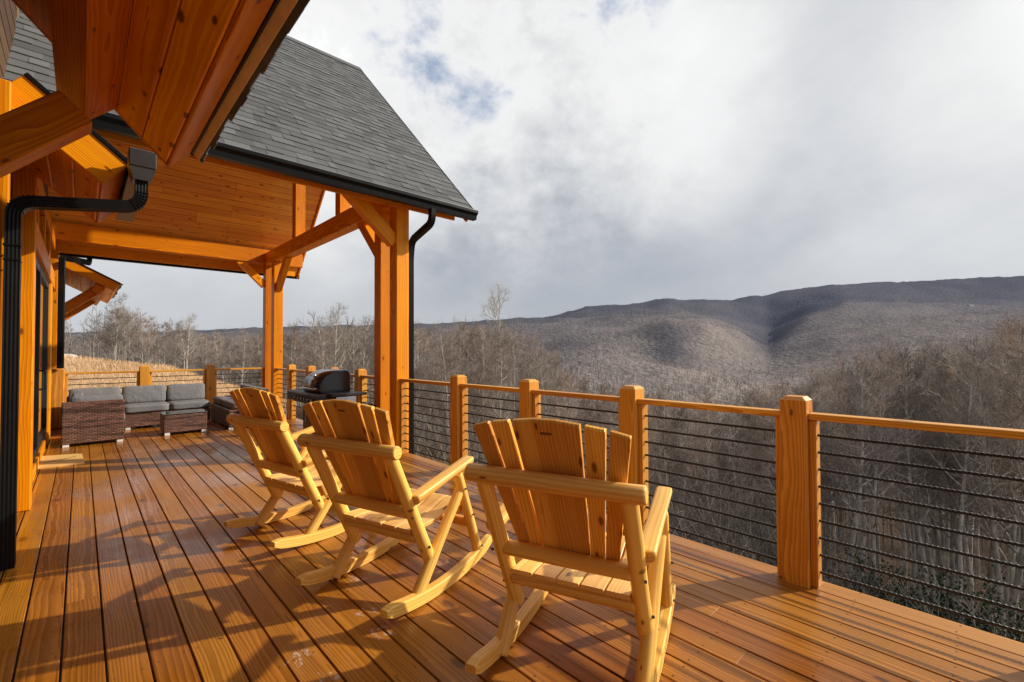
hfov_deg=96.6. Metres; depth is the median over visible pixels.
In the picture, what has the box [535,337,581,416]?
bare tree
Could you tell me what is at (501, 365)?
bare tree
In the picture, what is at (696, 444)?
bare tree
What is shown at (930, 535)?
bare tree
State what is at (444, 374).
bare tree
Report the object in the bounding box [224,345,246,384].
bare tree
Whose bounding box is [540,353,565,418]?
bare tree
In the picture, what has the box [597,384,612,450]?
bare tree
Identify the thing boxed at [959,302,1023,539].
bare tree
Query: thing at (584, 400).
bare tree
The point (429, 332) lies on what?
bare tree
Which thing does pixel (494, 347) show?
bare tree
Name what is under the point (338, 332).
bare tree
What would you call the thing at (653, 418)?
bare tree
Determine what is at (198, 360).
bare tree
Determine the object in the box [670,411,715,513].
bare tree
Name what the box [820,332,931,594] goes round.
bare tree
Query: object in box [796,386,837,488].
bare tree
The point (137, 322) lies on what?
bare tree
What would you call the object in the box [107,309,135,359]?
bare tree
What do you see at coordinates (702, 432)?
bare tree
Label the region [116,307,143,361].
bare tree
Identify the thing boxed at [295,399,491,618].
rocking chair
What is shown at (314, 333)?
bare tree
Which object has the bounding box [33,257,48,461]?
sliding door
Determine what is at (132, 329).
bare tree
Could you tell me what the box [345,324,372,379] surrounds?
bare tree
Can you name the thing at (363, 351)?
bare tree
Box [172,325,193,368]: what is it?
bare tree
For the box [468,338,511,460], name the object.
bare tree
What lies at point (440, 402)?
bare tree
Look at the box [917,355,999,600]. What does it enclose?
bare tree
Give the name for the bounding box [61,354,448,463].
dry grass
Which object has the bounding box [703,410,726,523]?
bare tree
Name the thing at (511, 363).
bare tree
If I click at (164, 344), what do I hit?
bare tree
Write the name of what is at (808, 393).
bare tree
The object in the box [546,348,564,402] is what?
bare tree
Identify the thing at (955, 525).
bare tree
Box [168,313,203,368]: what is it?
field edge tree
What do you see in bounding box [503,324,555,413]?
bare tree
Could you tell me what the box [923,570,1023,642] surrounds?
evergreen shrub
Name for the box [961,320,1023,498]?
bare tree
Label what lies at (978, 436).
bare tree
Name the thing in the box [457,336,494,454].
bare tree
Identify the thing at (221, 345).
bare tree
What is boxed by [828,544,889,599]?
evergreen shrub
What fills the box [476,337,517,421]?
bare tree
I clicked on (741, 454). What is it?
bare tree
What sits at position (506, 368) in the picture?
bare tree
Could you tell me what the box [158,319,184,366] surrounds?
bare tree
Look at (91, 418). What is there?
wicker armchair
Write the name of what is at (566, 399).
bare tree
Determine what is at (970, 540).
bare tree
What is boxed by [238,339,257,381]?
bare tree
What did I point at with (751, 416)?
bare tree
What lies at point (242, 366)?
bare tree
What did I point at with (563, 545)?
rocking chair
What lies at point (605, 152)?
sky
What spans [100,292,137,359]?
tree
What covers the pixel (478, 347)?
bare tree
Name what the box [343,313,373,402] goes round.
bare tree
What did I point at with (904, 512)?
bare tree
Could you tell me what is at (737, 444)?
bare tree
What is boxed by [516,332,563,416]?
bare tree
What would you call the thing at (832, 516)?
bare tree
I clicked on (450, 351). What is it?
bare tree
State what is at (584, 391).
bare tree
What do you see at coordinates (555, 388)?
bare tree
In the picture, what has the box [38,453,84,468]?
wood slab
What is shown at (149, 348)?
bare tree
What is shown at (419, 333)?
bare tree
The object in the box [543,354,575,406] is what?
bare tree
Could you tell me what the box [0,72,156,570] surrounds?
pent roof
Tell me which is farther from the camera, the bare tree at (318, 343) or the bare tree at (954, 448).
the bare tree at (318, 343)
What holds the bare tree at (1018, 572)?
on the ground at (880, 511)
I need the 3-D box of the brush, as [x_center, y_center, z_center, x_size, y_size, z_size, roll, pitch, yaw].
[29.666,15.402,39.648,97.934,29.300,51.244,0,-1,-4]
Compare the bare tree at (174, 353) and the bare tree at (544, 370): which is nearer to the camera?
the bare tree at (544, 370)
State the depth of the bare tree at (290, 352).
68.57 m
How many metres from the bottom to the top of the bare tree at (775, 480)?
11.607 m
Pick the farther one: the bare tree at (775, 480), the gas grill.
the bare tree at (775, 480)
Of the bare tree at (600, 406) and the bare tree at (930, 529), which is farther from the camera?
the bare tree at (600, 406)
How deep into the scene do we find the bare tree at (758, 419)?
36.37 m
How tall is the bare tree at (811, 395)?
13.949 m
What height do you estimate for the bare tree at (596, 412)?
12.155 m
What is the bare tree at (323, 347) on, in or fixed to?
on the ground at (880, 511)
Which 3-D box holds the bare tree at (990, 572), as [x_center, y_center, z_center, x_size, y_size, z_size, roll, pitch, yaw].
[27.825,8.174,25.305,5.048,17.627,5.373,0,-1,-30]
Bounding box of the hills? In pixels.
[64,276,1023,456]
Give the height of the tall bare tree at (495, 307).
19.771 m
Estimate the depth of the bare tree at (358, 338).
59.40 m
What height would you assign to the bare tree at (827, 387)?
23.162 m
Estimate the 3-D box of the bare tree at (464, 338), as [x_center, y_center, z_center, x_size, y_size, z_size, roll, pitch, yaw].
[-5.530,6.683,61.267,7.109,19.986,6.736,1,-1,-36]
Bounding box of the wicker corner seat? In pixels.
[210,384,268,429]
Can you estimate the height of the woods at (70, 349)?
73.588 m
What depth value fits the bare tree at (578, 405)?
34.06 m
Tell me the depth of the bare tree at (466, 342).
31.95 m
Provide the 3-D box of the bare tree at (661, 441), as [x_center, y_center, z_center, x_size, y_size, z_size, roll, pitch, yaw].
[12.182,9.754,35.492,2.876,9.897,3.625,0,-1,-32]
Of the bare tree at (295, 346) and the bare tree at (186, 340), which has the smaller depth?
the bare tree at (295, 346)
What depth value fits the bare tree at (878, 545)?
43.93 m
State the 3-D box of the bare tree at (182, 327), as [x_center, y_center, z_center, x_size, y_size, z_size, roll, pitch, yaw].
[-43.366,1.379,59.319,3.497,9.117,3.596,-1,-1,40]
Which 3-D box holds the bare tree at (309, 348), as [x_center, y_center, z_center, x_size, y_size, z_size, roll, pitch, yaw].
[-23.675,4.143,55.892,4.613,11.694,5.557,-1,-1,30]
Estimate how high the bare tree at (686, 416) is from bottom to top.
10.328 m
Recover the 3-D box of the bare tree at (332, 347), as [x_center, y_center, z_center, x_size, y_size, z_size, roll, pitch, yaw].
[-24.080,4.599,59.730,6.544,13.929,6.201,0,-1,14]
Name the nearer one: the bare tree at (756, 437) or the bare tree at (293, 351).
the bare tree at (756, 437)
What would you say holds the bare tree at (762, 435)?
on the ground at (880, 511)
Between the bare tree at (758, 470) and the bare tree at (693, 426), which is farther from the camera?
the bare tree at (693, 426)
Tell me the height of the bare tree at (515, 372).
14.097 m
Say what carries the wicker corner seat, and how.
on the deck
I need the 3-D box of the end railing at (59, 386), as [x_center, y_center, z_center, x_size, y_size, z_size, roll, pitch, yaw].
[-7.057,1.054,9.406,3.510,1.114,0.220,1,-2,-43]
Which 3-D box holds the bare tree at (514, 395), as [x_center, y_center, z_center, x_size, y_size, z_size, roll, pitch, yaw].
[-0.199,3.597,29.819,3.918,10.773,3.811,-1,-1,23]
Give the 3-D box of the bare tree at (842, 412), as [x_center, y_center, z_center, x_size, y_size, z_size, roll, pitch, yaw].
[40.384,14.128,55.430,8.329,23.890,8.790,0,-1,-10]
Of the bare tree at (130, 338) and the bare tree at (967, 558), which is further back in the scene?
the bare tree at (130, 338)
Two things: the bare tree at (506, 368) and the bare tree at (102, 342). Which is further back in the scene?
the bare tree at (102, 342)
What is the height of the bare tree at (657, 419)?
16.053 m
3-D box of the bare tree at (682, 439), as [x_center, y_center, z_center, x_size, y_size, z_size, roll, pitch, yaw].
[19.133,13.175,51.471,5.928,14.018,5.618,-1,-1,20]
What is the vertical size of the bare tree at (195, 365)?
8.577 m
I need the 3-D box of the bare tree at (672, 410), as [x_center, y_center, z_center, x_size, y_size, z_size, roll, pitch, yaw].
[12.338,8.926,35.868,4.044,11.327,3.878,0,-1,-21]
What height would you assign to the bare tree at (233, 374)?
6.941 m
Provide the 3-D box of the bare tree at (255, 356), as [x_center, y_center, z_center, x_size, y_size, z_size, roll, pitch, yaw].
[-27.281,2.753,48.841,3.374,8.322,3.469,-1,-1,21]
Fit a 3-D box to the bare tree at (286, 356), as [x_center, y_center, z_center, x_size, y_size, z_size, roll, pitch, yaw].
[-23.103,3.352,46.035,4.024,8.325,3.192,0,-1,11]
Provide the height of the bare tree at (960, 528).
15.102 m
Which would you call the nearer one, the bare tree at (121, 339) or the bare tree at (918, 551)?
the bare tree at (918, 551)
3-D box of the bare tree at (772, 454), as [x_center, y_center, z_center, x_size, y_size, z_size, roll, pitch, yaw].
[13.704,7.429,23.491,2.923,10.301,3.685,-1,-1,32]
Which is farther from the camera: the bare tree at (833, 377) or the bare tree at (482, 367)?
the bare tree at (833, 377)
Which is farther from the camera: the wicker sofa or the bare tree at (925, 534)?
the bare tree at (925, 534)
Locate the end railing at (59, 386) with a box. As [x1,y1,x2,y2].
[50,364,263,429]
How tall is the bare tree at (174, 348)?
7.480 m
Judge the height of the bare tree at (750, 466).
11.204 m
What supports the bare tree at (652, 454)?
on the ground at (880, 511)
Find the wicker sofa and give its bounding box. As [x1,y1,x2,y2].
[67,383,209,429]
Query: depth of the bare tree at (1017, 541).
32.64 m
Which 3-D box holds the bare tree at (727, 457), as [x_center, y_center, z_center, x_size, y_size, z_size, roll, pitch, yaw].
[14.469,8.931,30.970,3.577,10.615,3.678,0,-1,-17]
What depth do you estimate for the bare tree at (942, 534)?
32.61 m
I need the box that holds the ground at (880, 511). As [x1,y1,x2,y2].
[60,357,1023,641]
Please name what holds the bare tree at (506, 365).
on the ground at (880, 511)
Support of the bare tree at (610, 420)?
on the ground at (880, 511)
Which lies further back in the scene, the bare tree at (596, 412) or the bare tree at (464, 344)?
the bare tree at (596, 412)
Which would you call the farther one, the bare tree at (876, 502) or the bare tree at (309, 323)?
the bare tree at (309, 323)
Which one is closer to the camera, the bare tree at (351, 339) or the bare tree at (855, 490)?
the bare tree at (855, 490)
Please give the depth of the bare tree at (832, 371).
58.08 m
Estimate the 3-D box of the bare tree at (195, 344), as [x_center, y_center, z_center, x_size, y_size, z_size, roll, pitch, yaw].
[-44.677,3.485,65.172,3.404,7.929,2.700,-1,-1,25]
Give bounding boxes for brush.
[320,358,1023,640]
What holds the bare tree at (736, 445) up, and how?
on the ground at (880, 511)
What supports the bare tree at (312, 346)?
on the ground at (880, 511)
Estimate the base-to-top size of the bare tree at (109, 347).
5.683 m
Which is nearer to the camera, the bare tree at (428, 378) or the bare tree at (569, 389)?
the bare tree at (569, 389)
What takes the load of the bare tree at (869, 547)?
on the ground at (880, 511)
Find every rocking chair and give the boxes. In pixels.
[224,387,344,548]
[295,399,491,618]
[464,417,675,681]
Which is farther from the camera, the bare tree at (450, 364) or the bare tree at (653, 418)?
the bare tree at (653, 418)
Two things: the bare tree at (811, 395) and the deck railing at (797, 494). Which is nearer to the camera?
the deck railing at (797, 494)
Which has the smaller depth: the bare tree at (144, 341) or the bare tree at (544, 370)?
the bare tree at (544, 370)
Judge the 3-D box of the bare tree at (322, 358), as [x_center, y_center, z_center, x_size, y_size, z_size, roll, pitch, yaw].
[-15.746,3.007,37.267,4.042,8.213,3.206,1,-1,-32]
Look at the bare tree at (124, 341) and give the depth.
46.61 m
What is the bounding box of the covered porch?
[3,11,477,453]
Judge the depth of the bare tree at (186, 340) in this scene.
59.17 m
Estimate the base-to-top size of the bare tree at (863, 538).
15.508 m
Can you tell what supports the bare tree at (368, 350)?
on the ground at (880, 511)
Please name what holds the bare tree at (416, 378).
on the ground at (880, 511)
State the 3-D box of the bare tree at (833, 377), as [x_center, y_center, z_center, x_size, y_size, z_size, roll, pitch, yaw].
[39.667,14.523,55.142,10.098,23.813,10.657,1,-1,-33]
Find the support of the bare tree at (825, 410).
on the ground at (880, 511)
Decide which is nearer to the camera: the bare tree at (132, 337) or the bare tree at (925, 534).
the bare tree at (925, 534)
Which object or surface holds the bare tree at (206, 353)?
on the ground at (880, 511)
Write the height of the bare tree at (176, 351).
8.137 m
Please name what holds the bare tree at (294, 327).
on the ground at (880, 511)
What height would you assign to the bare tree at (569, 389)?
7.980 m
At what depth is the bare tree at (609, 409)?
27.07 m
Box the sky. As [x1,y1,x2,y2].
[65,0,1023,332]
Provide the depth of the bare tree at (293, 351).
62.59 m
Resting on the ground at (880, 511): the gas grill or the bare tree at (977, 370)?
the bare tree at (977, 370)
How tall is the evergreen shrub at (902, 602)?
3.026 m
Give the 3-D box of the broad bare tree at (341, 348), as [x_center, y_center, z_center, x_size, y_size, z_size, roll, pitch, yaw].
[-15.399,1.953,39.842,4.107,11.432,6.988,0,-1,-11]
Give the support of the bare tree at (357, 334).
on the ground at (880, 511)
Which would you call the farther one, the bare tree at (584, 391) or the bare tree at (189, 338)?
the bare tree at (189, 338)
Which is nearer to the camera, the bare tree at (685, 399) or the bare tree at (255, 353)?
the bare tree at (685, 399)
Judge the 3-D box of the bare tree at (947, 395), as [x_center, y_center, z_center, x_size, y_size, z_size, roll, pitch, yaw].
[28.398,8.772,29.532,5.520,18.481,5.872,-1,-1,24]
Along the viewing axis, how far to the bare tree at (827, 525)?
32.69 m
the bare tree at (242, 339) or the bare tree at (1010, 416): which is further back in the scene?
the bare tree at (242, 339)
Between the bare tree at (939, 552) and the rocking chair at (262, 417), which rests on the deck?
the rocking chair at (262, 417)
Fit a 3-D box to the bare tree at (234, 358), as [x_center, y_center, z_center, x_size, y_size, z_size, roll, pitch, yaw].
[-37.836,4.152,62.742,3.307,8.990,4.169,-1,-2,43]
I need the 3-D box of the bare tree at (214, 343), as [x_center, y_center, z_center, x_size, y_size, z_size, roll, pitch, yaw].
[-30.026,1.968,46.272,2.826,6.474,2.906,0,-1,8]
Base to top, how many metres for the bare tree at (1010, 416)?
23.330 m
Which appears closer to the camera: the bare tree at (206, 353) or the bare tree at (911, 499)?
the bare tree at (911, 499)
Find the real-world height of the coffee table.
0.355 m
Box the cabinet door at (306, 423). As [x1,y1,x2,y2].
[303,409,310,428]
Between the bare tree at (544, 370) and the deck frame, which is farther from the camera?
the bare tree at (544, 370)
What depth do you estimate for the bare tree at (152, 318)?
63.48 m
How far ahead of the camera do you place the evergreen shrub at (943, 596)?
19.60 m
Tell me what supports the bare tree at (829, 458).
on the ground at (880, 511)
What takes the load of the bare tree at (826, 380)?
on the ground at (880, 511)
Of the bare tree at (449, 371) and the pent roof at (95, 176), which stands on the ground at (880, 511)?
the bare tree at (449, 371)
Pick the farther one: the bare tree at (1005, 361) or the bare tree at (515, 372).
the bare tree at (515, 372)
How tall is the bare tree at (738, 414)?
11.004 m
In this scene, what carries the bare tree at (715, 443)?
on the ground at (880, 511)
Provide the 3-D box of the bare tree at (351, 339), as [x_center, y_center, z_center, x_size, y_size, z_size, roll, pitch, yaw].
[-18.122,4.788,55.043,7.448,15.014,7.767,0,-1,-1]
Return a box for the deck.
[0,415,1023,681]
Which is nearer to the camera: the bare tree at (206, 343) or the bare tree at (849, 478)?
the bare tree at (849, 478)
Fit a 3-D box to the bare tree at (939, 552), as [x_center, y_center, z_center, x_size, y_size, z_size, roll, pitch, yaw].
[27.816,9.384,31.280,8.523,19.044,8.076,0,-1,-18]
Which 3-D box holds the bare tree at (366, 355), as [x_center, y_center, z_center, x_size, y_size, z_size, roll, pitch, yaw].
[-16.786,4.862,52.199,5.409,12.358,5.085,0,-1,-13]
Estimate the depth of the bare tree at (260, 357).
53.87 m
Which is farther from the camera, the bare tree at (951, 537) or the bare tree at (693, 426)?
the bare tree at (693, 426)
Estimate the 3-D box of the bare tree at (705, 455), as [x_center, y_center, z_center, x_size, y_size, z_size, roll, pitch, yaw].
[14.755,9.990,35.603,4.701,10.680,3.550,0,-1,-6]
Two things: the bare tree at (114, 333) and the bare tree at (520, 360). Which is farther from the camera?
the bare tree at (114, 333)
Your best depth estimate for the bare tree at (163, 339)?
48.66 m
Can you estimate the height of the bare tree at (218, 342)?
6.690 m
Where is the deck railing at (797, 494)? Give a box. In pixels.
[275,365,1023,634]
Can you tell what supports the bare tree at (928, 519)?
on the ground at (880, 511)
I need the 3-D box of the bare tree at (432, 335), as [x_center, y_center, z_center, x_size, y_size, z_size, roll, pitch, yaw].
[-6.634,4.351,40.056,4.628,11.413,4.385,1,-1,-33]
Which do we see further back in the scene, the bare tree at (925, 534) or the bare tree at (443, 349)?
the bare tree at (443, 349)
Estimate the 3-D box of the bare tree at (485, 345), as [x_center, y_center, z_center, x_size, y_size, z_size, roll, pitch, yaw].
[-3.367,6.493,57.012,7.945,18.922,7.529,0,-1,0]
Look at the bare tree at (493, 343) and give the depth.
45.82 m
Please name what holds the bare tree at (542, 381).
on the ground at (880, 511)
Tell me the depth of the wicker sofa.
8.58 m
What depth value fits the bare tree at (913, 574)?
26.21 m
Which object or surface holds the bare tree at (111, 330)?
on the ground at (880, 511)
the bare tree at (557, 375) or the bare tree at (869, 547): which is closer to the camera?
the bare tree at (869, 547)
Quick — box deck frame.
[0,433,201,681]
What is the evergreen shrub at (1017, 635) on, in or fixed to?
on the ground at (880, 511)
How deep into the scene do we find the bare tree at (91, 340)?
65.02 m
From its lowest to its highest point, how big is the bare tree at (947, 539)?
19.232 m
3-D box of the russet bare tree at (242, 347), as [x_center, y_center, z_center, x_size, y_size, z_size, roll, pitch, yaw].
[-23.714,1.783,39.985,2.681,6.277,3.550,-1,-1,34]
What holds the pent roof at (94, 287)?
attached to the house
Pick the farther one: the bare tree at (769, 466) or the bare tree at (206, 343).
the bare tree at (206, 343)
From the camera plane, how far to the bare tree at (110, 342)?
51.64 m
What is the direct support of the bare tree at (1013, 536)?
on the ground at (880, 511)
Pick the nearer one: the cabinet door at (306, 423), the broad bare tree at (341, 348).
the cabinet door at (306, 423)
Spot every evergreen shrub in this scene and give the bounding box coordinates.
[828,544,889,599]
[868,557,939,616]
[913,559,986,630]
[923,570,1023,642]
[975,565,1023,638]
[989,600,1023,642]
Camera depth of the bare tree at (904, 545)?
42.66 m
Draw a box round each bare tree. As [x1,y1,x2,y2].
[81,316,103,358]
[89,322,113,357]
[92,307,126,353]
[92,307,127,359]
[97,309,132,359]
[97,323,119,359]
[101,321,121,357]
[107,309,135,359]
[113,318,136,361]
[115,312,148,361]
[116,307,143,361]
[118,315,145,360]
[120,310,140,362]
[124,317,146,360]
[125,317,153,361]
[126,316,152,362]
[132,326,162,363]
[138,315,162,361]
[138,326,157,363]
[142,322,170,365]
[150,327,172,364]
[153,320,173,365]
[156,322,186,366]
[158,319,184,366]
[159,328,185,367]
[166,334,197,368]
[169,317,190,366]
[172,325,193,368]
[177,322,203,366]
[179,328,206,372]
[189,333,213,374]
[191,341,204,374]
[196,338,213,374]
[197,333,212,367]
[197,334,226,374]
[203,329,228,379]
[206,341,225,368]
[215,332,231,381]
[217,329,258,384]
[222,340,238,382]
[224,340,245,385]
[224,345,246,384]
[226,340,256,384]
[234,338,257,384]
[235,330,262,385]
[238,336,261,383]
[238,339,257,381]
[241,333,261,385]
[241,336,262,384]
[246,336,262,386]
[253,339,262,385]
[282,335,297,394]
[282,335,308,391]
[282,338,311,391]
[283,320,310,378]
[283,321,310,405]
[283,332,307,384]
[283,336,304,405]
[295,318,344,374]
[297,320,326,382]
[297,328,329,368]
[298,317,338,387]
[299,330,342,387]
[300,319,324,378]
[302,317,352,372]
[303,324,342,366]
[307,326,348,368]
[310,321,354,370]
[312,300,357,380]
[327,319,373,390]
[336,321,364,369]
[336,322,373,396]
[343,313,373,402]
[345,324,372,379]
[345,325,373,396]
[346,321,373,374]
[347,332,373,385]
[350,320,373,402]
[414,320,437,445]
[414,326,441,449]
[414,329,441,449]
[414,341,429,444]
[415,330,445,447]
[416,322,444,440]
[416,325,446,444]
[419,326,473,455]
[424,320,456,459]
[424,338,459,453]
[430,328,458,390]
[435,319,495,430]
[436,332,470,425]
[436,336,459,430]
[437,317,477,398]
[438,323,478,424]
[441,319,476,421]
[441,325,478,430]
[449,320,478,455]
[457,333,495,455]
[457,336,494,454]
[458,322,510,459]
[458,324,510,460]
[468,320,494,447]
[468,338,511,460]
[470,325,510,412]
[476,281,522,414]
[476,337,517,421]
[478,319,522,421]
[478,336,518,420]
[479,322,515,416]
[487,333,519,417]
[489,325,521,423]
[494,317,540,429]
[500,334,526,418]
[501,328,552,418]
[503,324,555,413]
[504,339,518,422]
[512,334,548,417]
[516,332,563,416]
[531,350,554,417]
[532,357,555,418]
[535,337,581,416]
[537,340,559,413]
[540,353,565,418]
[541,349,569,420]
[542,362,572,419]
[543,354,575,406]
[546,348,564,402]
[547,372,583,441]
[552,374,582,421]
[552,377,582,427]
[565,373,585,458]
[569,371,595,468]
[574,375,594,430]
[581,382,612,454]
[582,376,614,446]
[595,401,618,469]
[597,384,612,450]
[598,383,622,463]
[605,381,618,457]
[644,395,665,486]
[644,397,670,493]
[648,383,671,480]
[648,388,662,464]
[649,384,700,483]
[649,389,700,496]
[649,406,684,483]
[654,408,694,518]
[655,394,689,512]
[658,400,693,515]
[665,397,718,526]
[667,408,723,516]
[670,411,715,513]
[672,411,725,528]
[674,391,737,542]
[674,409,725,529]
[675,397,711,512]
[677,388,722,529]
[681,396,712,515]
[698,400,720,506]
[701,385,773,538]
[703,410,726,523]
[714,396,758,540]
[715,395,771,548]
[715,399,761,552]
[717,391,772,547]
[724,397,757,529]
[727,384,775,512]
[728,379,832,565]
[731,403,768,546]
[736,377,831,514]
[736,395,773,514]
[739,397,778,562]
[742,396,773,552]
[743,386,771,487]
[745,377,845,525]
[747,389,790,516]
[750,393,776,482]
[756,381,832,517]
[788,371,847,485]
[790,381,846,503]
[791,359,851,550]
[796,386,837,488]
[802,373,870,571]
[804,377,851,548]
[805,367,858,558]
[809,381,849,567]
[811,368,844,467]
[819,350,885,581]
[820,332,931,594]
[820,337,995,610]
[820,358,913,560]
[820,382,855,565]
[821,347,917,591]
[821,358,931,588]
[821,365,853,442]
[822,364,868,492]
[824,366,895,566]
[829,365,877,513]
[835,333,980,598]
[837,353,907,574]
[840,362,921,581]
[865,354,1010,607]
[868,337,1005,595]
[868,341,962,611]
[869,343,1007,606]
[873,364,957,607]
[879,336,1023,610]
[879,340,981,574]
[895,349,1023,627]
[898,334,1023,612]
[899,336,1002,585]
[899,367,963,542]
[900,343,1015,607]
[900,349,1011,560]
[903,346,1023,624]
[904,311,1023,624]
[909,338,964,572]
[910,335,997,607]
[915,325,1023,637]
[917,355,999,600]
[940,319,1023,638]
[950,335,1023,629]
[952,322,1023,598]
[956,327,1016,592]
[957,339,1010,581]
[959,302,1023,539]
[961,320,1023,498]
[965,325,1023,515]
[970,346,1012,580]
[972,320,1023,614]
[982,339,1023,465]
[1001,311,1023,530]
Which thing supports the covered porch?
on the deck
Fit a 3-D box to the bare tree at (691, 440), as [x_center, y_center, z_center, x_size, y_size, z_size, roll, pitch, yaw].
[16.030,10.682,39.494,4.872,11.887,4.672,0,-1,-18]
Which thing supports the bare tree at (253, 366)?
on the ground at (880, 511)
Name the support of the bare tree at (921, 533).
on the ground at (880, 511)
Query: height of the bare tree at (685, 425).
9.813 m
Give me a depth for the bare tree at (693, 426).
39.28 m
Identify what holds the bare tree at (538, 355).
on the ground at (880, 511)
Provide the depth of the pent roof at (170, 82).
2.35 m
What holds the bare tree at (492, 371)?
on the ground at (880, 511)
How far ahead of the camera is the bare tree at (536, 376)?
31.51 m
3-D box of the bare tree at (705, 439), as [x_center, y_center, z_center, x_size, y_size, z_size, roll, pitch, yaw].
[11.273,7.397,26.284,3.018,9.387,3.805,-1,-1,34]
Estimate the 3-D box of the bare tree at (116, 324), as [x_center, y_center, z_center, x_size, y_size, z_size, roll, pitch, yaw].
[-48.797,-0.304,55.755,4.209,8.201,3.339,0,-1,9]
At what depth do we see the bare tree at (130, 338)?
52.03 m
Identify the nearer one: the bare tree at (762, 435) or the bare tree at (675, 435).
the bare tree at (762, 435)
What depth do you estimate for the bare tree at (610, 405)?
40.22 m
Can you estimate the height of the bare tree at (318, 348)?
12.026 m
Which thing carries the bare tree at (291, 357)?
on the ground at (880, 511)
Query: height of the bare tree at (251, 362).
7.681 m
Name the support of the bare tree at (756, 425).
on the ground at (880, 511)
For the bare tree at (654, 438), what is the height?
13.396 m
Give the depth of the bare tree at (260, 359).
44.99 m
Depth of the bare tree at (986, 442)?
44.75 m
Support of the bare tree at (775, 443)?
on the ground at (880, 511)
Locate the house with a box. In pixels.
[0,0,91,511]
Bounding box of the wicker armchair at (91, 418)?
[61,392,124,447]
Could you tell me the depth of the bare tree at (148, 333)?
52.73 m
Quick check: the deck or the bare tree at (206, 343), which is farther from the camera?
the bare tree at (206, 343)
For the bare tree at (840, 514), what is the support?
on the ground at (880, 511)
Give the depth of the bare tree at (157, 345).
53.99 m
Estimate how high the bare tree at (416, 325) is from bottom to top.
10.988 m
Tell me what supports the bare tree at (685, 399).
on the ground at (880, 511)
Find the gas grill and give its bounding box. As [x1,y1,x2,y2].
[287,369,374,434]
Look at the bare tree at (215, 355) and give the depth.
57.94 m
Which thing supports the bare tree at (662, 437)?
on the ground at (880, 511)
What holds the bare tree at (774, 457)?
on the ground at (880, 511)
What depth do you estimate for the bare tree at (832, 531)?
51.25 m
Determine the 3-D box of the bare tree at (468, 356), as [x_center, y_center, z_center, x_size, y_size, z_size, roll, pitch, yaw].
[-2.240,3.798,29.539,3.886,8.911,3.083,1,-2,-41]
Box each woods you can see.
[64,275,1023,435]
[64,303,1023,570]
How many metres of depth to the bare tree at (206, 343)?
47.92 m
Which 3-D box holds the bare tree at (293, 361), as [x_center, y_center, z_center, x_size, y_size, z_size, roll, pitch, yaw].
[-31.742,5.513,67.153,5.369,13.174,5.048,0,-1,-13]
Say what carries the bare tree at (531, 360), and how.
on the ground at (880, 511)
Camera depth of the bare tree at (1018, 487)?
23.81 m
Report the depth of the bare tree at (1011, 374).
31.40 m
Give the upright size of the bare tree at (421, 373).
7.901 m
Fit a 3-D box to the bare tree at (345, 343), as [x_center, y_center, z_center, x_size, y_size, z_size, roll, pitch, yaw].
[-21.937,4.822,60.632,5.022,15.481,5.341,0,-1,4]
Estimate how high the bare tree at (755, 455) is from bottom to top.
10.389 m
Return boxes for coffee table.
[160,409,207,435]
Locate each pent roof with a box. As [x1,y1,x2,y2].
[0,0,309,177]
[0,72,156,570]
[59,253,122,320]
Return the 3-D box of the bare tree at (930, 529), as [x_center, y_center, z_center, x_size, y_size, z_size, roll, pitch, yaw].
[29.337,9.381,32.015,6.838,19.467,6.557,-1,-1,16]
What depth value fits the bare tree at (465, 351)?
41.50 m

